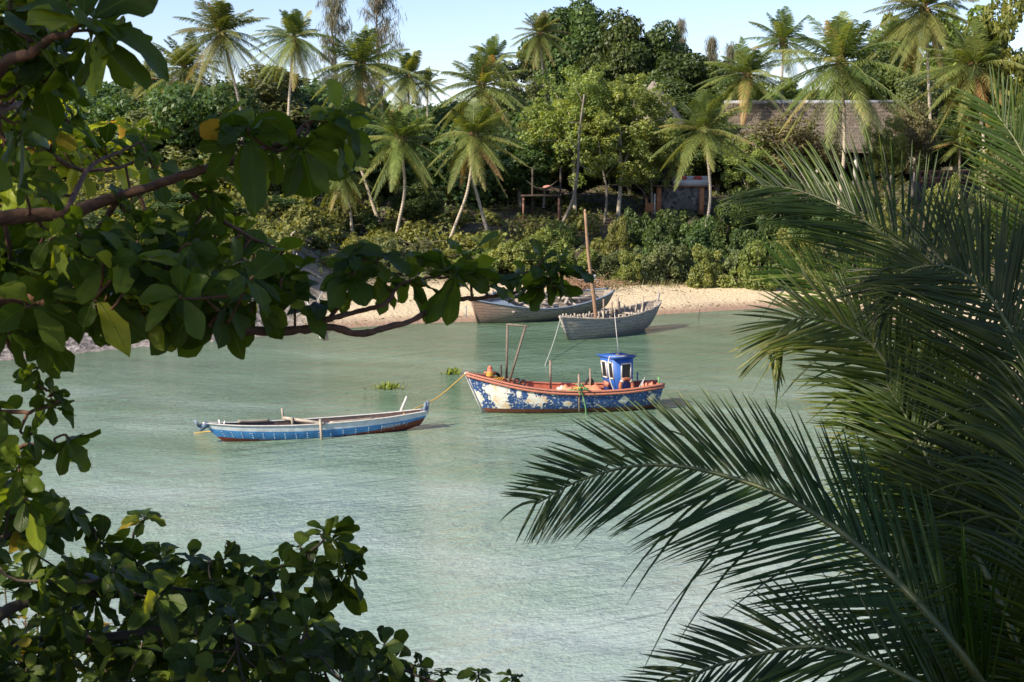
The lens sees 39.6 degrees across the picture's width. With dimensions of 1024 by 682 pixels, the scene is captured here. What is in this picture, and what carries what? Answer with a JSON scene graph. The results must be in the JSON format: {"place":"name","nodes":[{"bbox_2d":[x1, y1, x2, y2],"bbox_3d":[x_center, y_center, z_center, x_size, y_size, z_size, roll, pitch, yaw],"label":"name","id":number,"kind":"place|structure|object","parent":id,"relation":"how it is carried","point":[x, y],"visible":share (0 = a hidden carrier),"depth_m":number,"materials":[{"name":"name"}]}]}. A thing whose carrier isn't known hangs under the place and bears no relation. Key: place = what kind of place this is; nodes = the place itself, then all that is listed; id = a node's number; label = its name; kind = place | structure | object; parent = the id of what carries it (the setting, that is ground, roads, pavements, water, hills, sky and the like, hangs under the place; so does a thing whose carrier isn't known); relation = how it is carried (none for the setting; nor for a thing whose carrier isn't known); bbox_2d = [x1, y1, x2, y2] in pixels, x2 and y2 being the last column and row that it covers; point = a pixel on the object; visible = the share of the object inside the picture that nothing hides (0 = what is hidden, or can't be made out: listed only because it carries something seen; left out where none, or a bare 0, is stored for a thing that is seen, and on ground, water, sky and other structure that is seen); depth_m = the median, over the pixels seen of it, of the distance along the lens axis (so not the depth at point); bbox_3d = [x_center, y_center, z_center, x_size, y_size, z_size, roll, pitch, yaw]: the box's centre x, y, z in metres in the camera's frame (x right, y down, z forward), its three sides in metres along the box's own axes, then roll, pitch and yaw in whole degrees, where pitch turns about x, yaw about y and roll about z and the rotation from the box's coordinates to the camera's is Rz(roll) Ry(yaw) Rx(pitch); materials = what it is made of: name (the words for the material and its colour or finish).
{"place":"outdoors","nodes":[
{"label":"outdoors","id":0,"kind":"place"},
{"bbox_2d":[0,308,1010,681],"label":"water","id":1,"kind":"structure","parent":0,"point":[460,578],"depth_m":45.58,"materials":[{"name":"teal liquid"}]},
{"bbox_2d":[193,396,428,441],"bbox_3d":[-7.216,3.047,52.381,8.838,1.486,1.452,-3,8,-20],"label":"dugout boat","id":2,"kind":"object","parent":1,"relation":"on","point":[287,428],"visible":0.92,"depth_m":52.15,"materials":[{"name":"paint"}]},
{"bbox_2d":[464,313,664,413],"bbox_3d":[2.134,1.096,57.499,8.176,4.390,2.353,-1,7,-9],"label":"fishing boat","id":3,"kind":"object","parent":1,"relation":"on","point":[498,393],"visible":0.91,"depth_m":57.09,"materials":[{"name":"blue paint"}]},
{"bbox_2d":[558,209,661,339],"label":"sailing dhow","id":4,"kind":"object","parent":1,"relation":"on","point":[636,317],"visible":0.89,"depth_m":81.78,"materials":[{"name":"grey wood"}]},
{"bbox_2d":[0,162,1023,403],"bbox_3d":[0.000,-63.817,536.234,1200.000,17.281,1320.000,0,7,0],"label":"ground","id":5,"kind":"structure","parent":0,"point":[694,297],"depth_m":100.49,"materials":[{"name":"beige sand"}]},
{"bbox_2d":[135,31,223,98],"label":"coconut palm","id":6,"kind":"object","parent":5,"relation":"on","point":[184,68],"visible":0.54,"depth_m":134.44,"materials":[{"name":"green plant"}]},
{"bbox_2d":[122,101,247,164],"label":"scrub tree","id":7,"kind":"object","parent":5,"relation":"on","point":[175,153],"visible":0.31,"depth_m":122.78,"materials":[{"name":"green plant"}]},
{"bbox_2d":[145,192,247,220],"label":"evergreen tree","id":8,"kind":"object","parent":5,"relation":"on","point":[176,197],"visible":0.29,"depth_m":97.84,"materials":[{"name":"green plant"}]},
{"bbox_2d":[168,0,277,140],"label":"coconut palm","id":9,"kind":"object","parent":5,"relation":"on","point":[222,18],"visible":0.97,"depth_m":114.67,"materials":[{"name":"green plant"}]},
{"bbox_2d":[179,144,285,195],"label":"scrub tree","id":10,"kind":"object","parent":5,"relation":"on","point":[205,162],"visible":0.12,"depth_m":111.55,"materials":[{"name":"green plant"}]},
{"bbox_2d":[179,63,325,153],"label":"scrub tree","id":11,"kind":"object","parent":5,"relation":"on","point":[269,90],"visible":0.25,"depth_m":126.14,"materials":[{"name":"green plant"}]},
{"bbox_2d":[0,464,523,681],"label":"almond tree","id":12,"kind":"object","parent":5,"relation":"on","point":[164,608],"visible":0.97,"depth_m":6.88,"materials":[{"name":"green plant"}]},
{"bbox_2d":[246,9,333,202],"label":"coconut palm","id":13,"kind":"object","parent":5,"relation":"on","point":[294,24],"visible":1,"depth_m":109.03,"materials":[{"name":"green plant"}]},
{"bbox_2d":[0,0,593,551],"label":"almond tree","id":14,"kind":"object","parent":5,"relation":"on","point":[188,288],"visible":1,"depth_m":5.37,"materials":[{"name":"green plant"}]},
{"bbox_2d":[310,0,353,92],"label":"casuarina tree","id":15,"kind":"object","parent":5,"relation":"on","point":[335,8],"visible":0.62,"depth_m":146.57,"materials":[{"name":"green plant"}]},
{"bbox_2d":[309,149,375,234],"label":"coconut palm","id":16,"kind":"object","parent":5,"relation":"on","point":[343,185],"visible":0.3,"depth_m":110.44,"materials":[{"name":"green plant"}]},
{"bbox_2d":[340,210,384,234],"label":"hillside shrub","id":17,"kind":"object","parent":5,"relation":"on","point":[368,221],"visible":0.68,"depth_m":113.20,"materials":[{"name":"green plant"}]},
{"bbox_2d":[309,24,418,223],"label":"coconut palm","id":18,"kind":"object","parent":5,"relation":"on","point":[360,53],"visible":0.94,"depth_m":113.78,"materials":[{"name":"green plant"}]},
{"bbox_2d":[357,0,407,119],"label":"casuarina tree","id":19,"kind":"object","parent":5,"relation":"on","point":[377,8],"visible":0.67,"depth_m":146.99,"materials":[{"name":"green plant"}]},
{"bbox_2d":[372,236,406,272],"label":"beach bush","id":20,"kind":"object","parent":5,"relation":"on","point":[391,244],"visible":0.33,"depth_m":101.64,"materials":[{"name":"green plant"}]},
{"bbox_2d":[365,49,442,118],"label":"coconut palm","id":21,"kind":"object","parent":5,"relation":"on","point":[410,62],"visible":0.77,"depth_m":132.78,"materials":[{"name":"green plant"}]},
{"bbox_2d":[359,104,453,232],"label":"coconut palm","id":22,"kind":"object","parent":5,"relation":"on","point":[398,127],"visible":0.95,"depth_m":108.79,"materials":[{"name":"green plant"}]},
{"bbox_2d":[390,180,445,224],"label":"evergreen tree","id":23,"kind":"object","parent":5,"relation":"on","point":[419,204],"visible":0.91,"depth_m":113.67,"materials":[{"name":"green plant"}]},
{"bbox_2d":[405,125,450,180],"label":"evergreen tree","id":24,"kind":"object","parent":5,"relation":"on","point":[429,133],"visible":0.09,"depth_m":129.52,"materials":[{"name":"green plant"}]},
{"bbox_2d":[410,66,450,115],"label":"coconut palm","id":25,"kind":"object","parent":5,"relation":"on","point":[427,77],"visible":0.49,"depth_m":147.10,"materials":[{"name":"green plant"}]},
{"bbox_2d":[9,74,879,212],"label":"woodland","id":26,"kind":"object","parent":5,"relation":"on","point":[97,110],"visible":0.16,"depth_m":124.97,"materials":[{"name":"green plant"}]},
{"bbox_2d":[422,98,496,132],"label":"evergreen tree","id":27,"kind":"object","parent":5,"relation":"on","point":[443,111],"visible":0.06,"depth_m":138.05,"materials":[{"name":"green plant"}]},
{"bbox_2d":[428,98,533,236],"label":"coconut palm","id":28,"kind":"object","parent":5,"relation":"on","point":[473,139],"visible":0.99,"depth_m":107.87,"materials":[{"name":"green plant"}]},
{"bbox_2d":[426,47,538,230],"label":"coconut palm","id":29,"kind":"object","parent":5,"relation":"on","point":[483,69],"visible":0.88,"depth_m":111.11,"materials":[{"name":"green plant"}]},
{"bbox_2d":[470,231,506,251],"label":"bush","id":30,"kind":"object","parent":5,"relation":"on","point":[495,242],"visible":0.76,"depth_m":107.44,"materials":[{"name":"green plant"}]},
{"bbox_2d":[462,34,527,95],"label":"coconut palm","id":31,"kind":"object","parent":5,"relation":"on","point":[494,47],"visible":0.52,"depth_m":146.54,"materials":[{"name":"green plant"}]},
{"bbox_2d":[465,90,538,136],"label":"evergreen tree","id":32,"kind":"object","parent":5,"relation":"on","point":[511,114],"visible":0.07,"depth_m":136.62,"materials":[{"name":"green plant"}]},
{"bbox_2d":[0,157,1023,258],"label":"slope thicket","id":33,"kind":"object","parent":5,"relation":"on","point":[300,216],"visible":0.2,"depth_m":108.54,"materials":[{"name":"green plant"}]},
{"bbox_2d":[486,234,539,270],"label":"beach bush","id":34,"kind":"object","parent":5,"relation":"on","point":[511,251],"visible":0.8,"depth_m":103.12,"materials":[{"name":"green plant"}]},
{"bbox_2d":[474,136,569,206],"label":"evergreen tree","id":35,"kind":"object","parent":5,"relation":"on","point":[519,174],"visible":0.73,"depth_m":123.89,"materials":[{"name":"green plant"}]},
{"bbox_2d":[496,57,556,110],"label":"scrub tree","id":36,"kind":"object","parent":5,"relation":"on","point":[532,85],"visible":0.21,"depth_m":147.44,"materials":[{"name":"green plant"}]},
{"bbox_2d":[507,109,572,207],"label":"slender tree","id":37,"kind":"object","parent":5,"relation":"on","point":[525,125],"visible":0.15,"depth_m":125.32,"materials":[{"name":"green plant"}]},
{"bbox_2d":[471,285,614,323],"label":"wrecked boat","id":38,"kind":"object","parent":5,"relation":"on","point":[495,310],"visible":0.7,"depth_m":89.49,"materials":[{"name":"grey wood"}]},
{"bbox_2d":[510,10,575,102],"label":"coconut palm","id":39,"kind":"object","parent":5,"relation":"on","point":[540,26],"visible":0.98,"depth_m":144.33,"materials":[{"name":"green plant"}]},
{"bbox_2d":[526,167,561,220],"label":"hammock","id":40,"kind":"object","parent":5,"relation":"on","point":[545,187],"visible":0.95,"depth_m":120.50,"materials":[{"name":"pink fabric"}]},
{"bbox_2d":[529,226,574,266],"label":"beach bush","id":41,"kind":"object","parent":5,"relation":"on","point":[555,236],"visible":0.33,"depth_m":104.50,"materials":[{"name":"green plant"}]},
{"bbox_2d":[516,0,608,110],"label":"evergreen tree","id":42,"kind":"object","parent":5,"relation":"on","point":[579,22],"visible":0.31,"depth_m":161.37,"materials":[{"name":"green plant"}]},
{"bbox_2d":[543,220,581,246],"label":"hillside shrub","id":43,"kind":"object","parent":5,"relation":"on","point":[567,233],"visible":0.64,"depth_m":112.59,"materials":[{"name":"green plant"}]},
{"bbox_2d":[516,64,635,213],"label":"slender tree","id":44,"kind":"object","parent":5,"relation":"on","point":[535,121],"visible":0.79,"depth_m":122.84,"materials":[{"name":"green plant"}]},
{"bbox_2d":[561,88,594,224],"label":"leaning tree","id":45,"kind":"object","parent":5,"relation":"on","point":[575,186],"visible":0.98,"depth_m":119.00,"materials":[{"name":"brown plant"}]},
{"bbox_2d":[558,247,602,277],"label":"beach bush","id":46,"kind":"object","parent":5,"relation":"on","point":[583,262],"visible":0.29,"depth_m":103.48,"materials":[{"name":"green plant"}]},
{"bbox_2d":[551,161,615,201],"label":"evergreen tree","id":47,"kind":"object","parent":5,"relation":"on","point":[594,184],"visible":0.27,"depth_m":129.86,"materials":[{"name":"green plant"}]},
{"bbox_2d":[545,269,639,289],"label":"brushwood pile","id":48,"kind":"object","parent":5,"relation":"on","point":[577,282],"visible":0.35,"depth_m":99.92,"materials":[{"name":"brown wood"}]},
{"bbox_2d":[189,174,1022,285],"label":"undergrowth","id":49,"kind":"object","parent":5,"relation":"on","point":[555,219],"visible":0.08,"depth_m":124.71,"materials":[{"name":"green plant"}]},
{"bbox_2d":[593,250,622,279],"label":"beach bush","id":50,"kind":"object","parent":5,"relation":"on","point":[611,265],"visible":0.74,"depth_m":104.10,"materials":[{"name":"green plant"}]},
{"bbox_2d":[568,6,663,150],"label":"evergreen tree","id":51,"kind":"object","parent":5,"relation":"on","point":[619,38],"visible":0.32,"depth_m":157.97,"materials":[{"name":"green plant"}]},
{"bbox_2d":[600,215,632,259],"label":"hillside shrub","id":52,"kind":"object","parent":5,"relation":"on","point":[619,243],"visible":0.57,"depth_m":109.40,"materials":[{"name":"green plant"}]},
{"bbox_2d":[555,61,680,218],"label":"slender tree","id":53,"kind":"object","parent":5,"relation":"on","point":[640,132],"visible":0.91,"depth_m":122.24,"materials":[{"name":"green plant"}]},
{"bbox_2d":[611,249,655,283],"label":"beach bush","id":54,"kind":"object","parent":5,"relation":"on","point":[628,269],"visible":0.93,"depth_m":103.05,"materials":[{"name":"green plant"}]},
{"bbox_2d":[624,206,661,250],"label":"hillside shrub","id":55,"kind":"object","parent":5,"relation":"on","point":[639,225],"visible":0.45,"depth_m":112.72,"materials":[{"name":"green plant"}]},
{"bbox_2d":[621,109,682,213],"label":"slender tree","id":56,"kind":"object","parent":5,"relation":"on","point":[653,142],"visible":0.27,"depth_m":126.10,"materials":[{"name":"green plant"}]},
{"bbox_2d":[622,81,684,190],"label":"conical hut","id":57,"kind":"object","parent":5,"relation":"on","point":[673,109],"visible":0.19,"depth_m":139.17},
{"bbox_2d":[633,242,680,283],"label":"beach bush","id":58,"kind":"object","parent":5,"relation":"on","point":[653,263],"visible":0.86,"depth_m":103.88,"materials":[{"name":"green plant"}]},
{"bbox_2d":[641,218,676,258],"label":"hillside shrub","id":59,"kind":"object","parent":5,"relation":"on","point":[651,237],"visible":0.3,"depth_m":108.92,"materials":[{"name":"green plant"}]},
{"bbox_2d":[620,19,700,104],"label":"evergreen tree","id":60,"kind":"object","parent":5,"relation":"on","point":[665,46],"visible":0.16,"depth_m":158.44,"materials":[{"name":"green plant"}]},
{"bbox_2d":[654,207,692,248],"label":"hillside shrub","id":61,"kind":"object","parent":5,"relation":"on","point":[665,216],"visible":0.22,"depth_m":113.01,"materials":[{"name":"green plant"}]},
{"bbox_2d":[645,176,713,214],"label":"hut","id":62,"kind":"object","parent":5,"relation":"on","point":[690,193],"depth_m":127.23,"materials":[{"name":"stone"}]},
{"bbox_2d":[661,244,697,283],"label":"beach bush","id":63,"kind":"object","parent":5,"relation":"on","point":[687,262],"visible":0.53,"depth_m":104.77,"materials":[{"name":"green plant"}]},
{"bbox_2d":[674,214,714,263],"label":"hillside shrub","id":64,"kind":"object","parent":5,"relation":"on","point":[700,232],"visible":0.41,"depth_m":109.38,"materials":[{"name":"green plant"}]},
{"bbox_2d":[649,52,741,119],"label":"evergreen tree","id":65,"kind":"object","parent":5,"relation":"on","point":[698,74],"visible":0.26,"depth_m":155.36,"materials":[{"name":"green plant"}]},
{"bbox_2d":[650,89,755,226],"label":"coconut palm","id":66,"kind":"object","parent":5,"relation":"on","point":[703,117],"visible":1,"depth_m":110.76,"materials":[{"name":"green plant"}]},
{"bbox_2d":[672,91,740,175],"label":"evergreen tree","id":67,"kind":"object","parent":5,"relation":"on","point":[686,98],"visible":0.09,"depth_m":146.05,"materials":[{"name":"green plant"}]},
{"bbox_2d":[684,243,733,287],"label":"beach bush","id":68,"kind":"object","parent":5,"relation":"on","point":[704,274],"visible":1,"depth_m":103.57,"materials":[{"name":"green plant"}]},
{"bbox_2d":[674,128,752,193],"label":"evergreen tree","id":69,"kind":"object","parent":5,"relation":"on","point":[697,166],"visible":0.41,"depth_m":137.12,"materials":[{"name":"green plant"}]},
{"bbox_2d":[702,201,747,244],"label":"hillside shrub","id":70,"kind":"object","parent":5,"relation":"on","point":[722,231],"visible":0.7,"depth_m":116.81,"materials":[{"name":"green plant"}]},
{"bbox_2d":[709,227,756,268],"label":"hillside shrub","id":71,"kind":"object","parent":5,"relation":"on","point":[737,242],"visible":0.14,"depth_m":108.64,"materials":[{"name":"green plant"}]},
{"bbox_2d":[714,249,754,283],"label":"beach bush","id":72,"kind":"object","parent":5,"relation":"on","point":[726,263],"visible":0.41,"depth_m":104.22,"materials":[{"name":"green plant"}]},
{"bbox_2d":[693,36,792,124],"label":"coconut palm","id":73,"kind":"object","parent":5,"relation":"on","point":[746,68],"visible":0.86,"depth_m":146.37,"materials":[{"name":"green plant"}]},
{"bbox_2d":[717,133,776,194],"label":"slender tree","id":74,"kind":"object","parent":5,"relation":"on","point":[739,175],"visible":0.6,"depth_m":126.37,"materials":[{"name":"green plant"}]},
{"bbox_2d":[729,190,779,233],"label":"hillside shrub","id":75,"kind":"object","parent":5,"relation":"on","point":[751,219],"visible":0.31,"depth_m":118.80,"materials":[{"name":"green plant"}]},
{"bbox_2d":[727,239,787,290],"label":"beach bush","id":76,"kind":"object","parent":5,"relation":"on","point":[751,254],"visible":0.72,"depth_m":103.10,"materials":[{"name":"green plant"}]},
{"bbox_2d":[498,64,1023,681],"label":"coconut palm","id":77,"kind":"object","parent":5,"relation":"on","point":[950,548],"visible":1,"depth_m":7.82,"materials":[{"name":"green plant"}]},
{"bbox_2d":[755,214,801,266],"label":"hillside shrub","id":78,"kind":"object","parent":5,"relation":"on","point":[763,233],"visible":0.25,"depth_m":110.75,"materials":[{"name":"green plant"}]},
{"bbox_2d":[741,6,821,99],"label":"coconut palm","id":79,"kind":"object","parent":5,"relation":"on","point":[781,36],"visible":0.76,"depth_m":150.06,"materials":[{"name":"green plant"}]},
{"bbox_2d":[722,112,849,194],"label":"dry tree","id":80,"kind":"object","parent":5,"relation":"on","point":[796,137],"visible":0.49,"depth_m":126.11,"materials":[{"name":"green plant"}]},
{"bbox_2d":[559,270,1014,290],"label":"beach grass","id":81,"kind":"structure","parent":5,"relation":"on","point":[650,285],"depth_m":102.81,"materials":[{"name":"green plant"}]},
{"bbox_2d":[765,228,819,288],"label":"beach bush","id":82,"kind":"object","parent":5,"relation":"on","point":[792,242],"visible":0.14,"depth_m":104.28,"materials":[{"name":"green plant"}]},
{"bbox_2d":[723,100,926,189],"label":"thatched house","id":83,"kind":"structure","parent":5,"relation":"on","point":[761,110],"depth_m":146.47,"materials":[{"name":"plant"}]},
{"bbox_2d":[759,11,917,210],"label":"coconut palm","id":84,"kind":"object","parent":5,"relation":"on","point":[843,37],"visible":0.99,"depth_m":119.62,"materials":[{"name":"green plant"}]},
{"bbox_2d":[828,47,917,99],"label":"evergreen tree","id":85,"kind":"object","parent":5,"relation":"on","point":[889,80],"visible":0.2,"depth_m":159.23,"materials":[{"name":"green plant"}]},
{"bbox_2d":[862,116,909,215],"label":"slender tree","id":86,"kind":"object","parent":5,"relation":"on","point":[897,152],"visible":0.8,"depth_m":126.35,"materials":[{"name":"green plant"}]},
{"bbox_2d":[867,197,921,245],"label":"hillside shrub","id":87,"kind":"object","parent":5,"relation":"on","point":[898,208],"visible":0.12,"depth_m":114.10,"materials":[{"name":"green plant"}]},
{"bbox_2d":[866,15,925,72],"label":"coconut palm","id":88,"kind":"object","parent":5,"relation":"on","point":[890,24],"visible":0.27,"depth_m":163.82,"materials":[{"name":"green plant"}]},
{"bbox_2d":[864,12,934,74],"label":"leafy tree","id":89,"kind":"object","parent":5,"relation":"on","point":[885,17],"visible":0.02,"depth_m":167.26,"materials":[{"name":"green plant"}]},
{"bbox_2d":[887,98,940,185],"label":"dry tree","id":90,"kind":"object","parent":5,"relation":"on","point":[917,136],"visible":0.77,"depth_m":131.78,"materials":[{"name":"green plant"}]},
{"bbox_2d":[885,73,952,121],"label":"scrub tree","id":91,"kind":"object","parent":5,"relation":"on","point":[910,91],"visible":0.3,"depth_m":145.94,"materials":[{"name":"green plant"}]},
{"bbox_2d":[862,0,978,180],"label":"coconut palm","id":92,"kind":"object","parent":5,"relation":"on","point":[923,18],"visible":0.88,"depth_m":136.08,"materials":[{"name":"green plant"}]},
{"bbox_2d":[895,114,981,180],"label":"evergreen tree","id":93,"kind":"object","parent":5,"relation":"on","point":[943,151],"visible":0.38,"depth_m":137.17,"materials":[{"name":"green plant"}]},
{"bbox_2d":[922,172,962,243],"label":"hillside shrub","id":94,"kind":"object","parent":5,"relation":"on","point":[935,190],"visible":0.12,"depth_m":114.90,"materials":[{"name":"green plant"}]},
{"bbox_2d":[911,170,987,203],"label":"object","id":95,"kind":"structure","parent":5,"relation":"on","point":[929,178],"depth_m":130.23,"materials":[{"name":"wood"}]},
{"bbox_2d":[919,3,988,169],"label":"leafy tree","id":96,"kind":"object","parent":5,"relation":"on","point":[971,12],"visible":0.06,"depth_m":155.23,"materials":[{"name":"green plant"}]},
{"bbox_2d":[929,121,980,202],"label":"coconut palm","id":97,"kind":"object","parent":5,"relation":"on","point":[955,132],"visible":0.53,"depth_m":124.41,"materials":[{"name":"green plant"}]},
{"bbox_2d":[900,18,1023,199],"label":"coconut palm","id":98,"kind":"object","parent":5,"relation":"on","point":[974,72],"visible":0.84,"depth_m":113.82,"materials":[{"name":"green plant"}]},
{"bbox_2d":[949,0,1023,176],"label":"leafy tree","id":99,"kind":"object","parent":5,"relation":"on","point":[1006,22],"visible":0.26,"depth_m":114.87,"materials":[{"name":"green plant"}]},
{"bbox_2d":[975,109,1023,232],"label":"scrub tree","id":100,"kind":"object","parent":5,"relation":"on","point":[996,157],"visible":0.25,"depth_m":103.97,"materials":[{"name":"green plant"}]},
{"bbox_2d":[3,0,1023,109],"label":"sky","id":101,"kind":"structure","parent":0,"point":[443,31],"materials":[{"name":"blue"}]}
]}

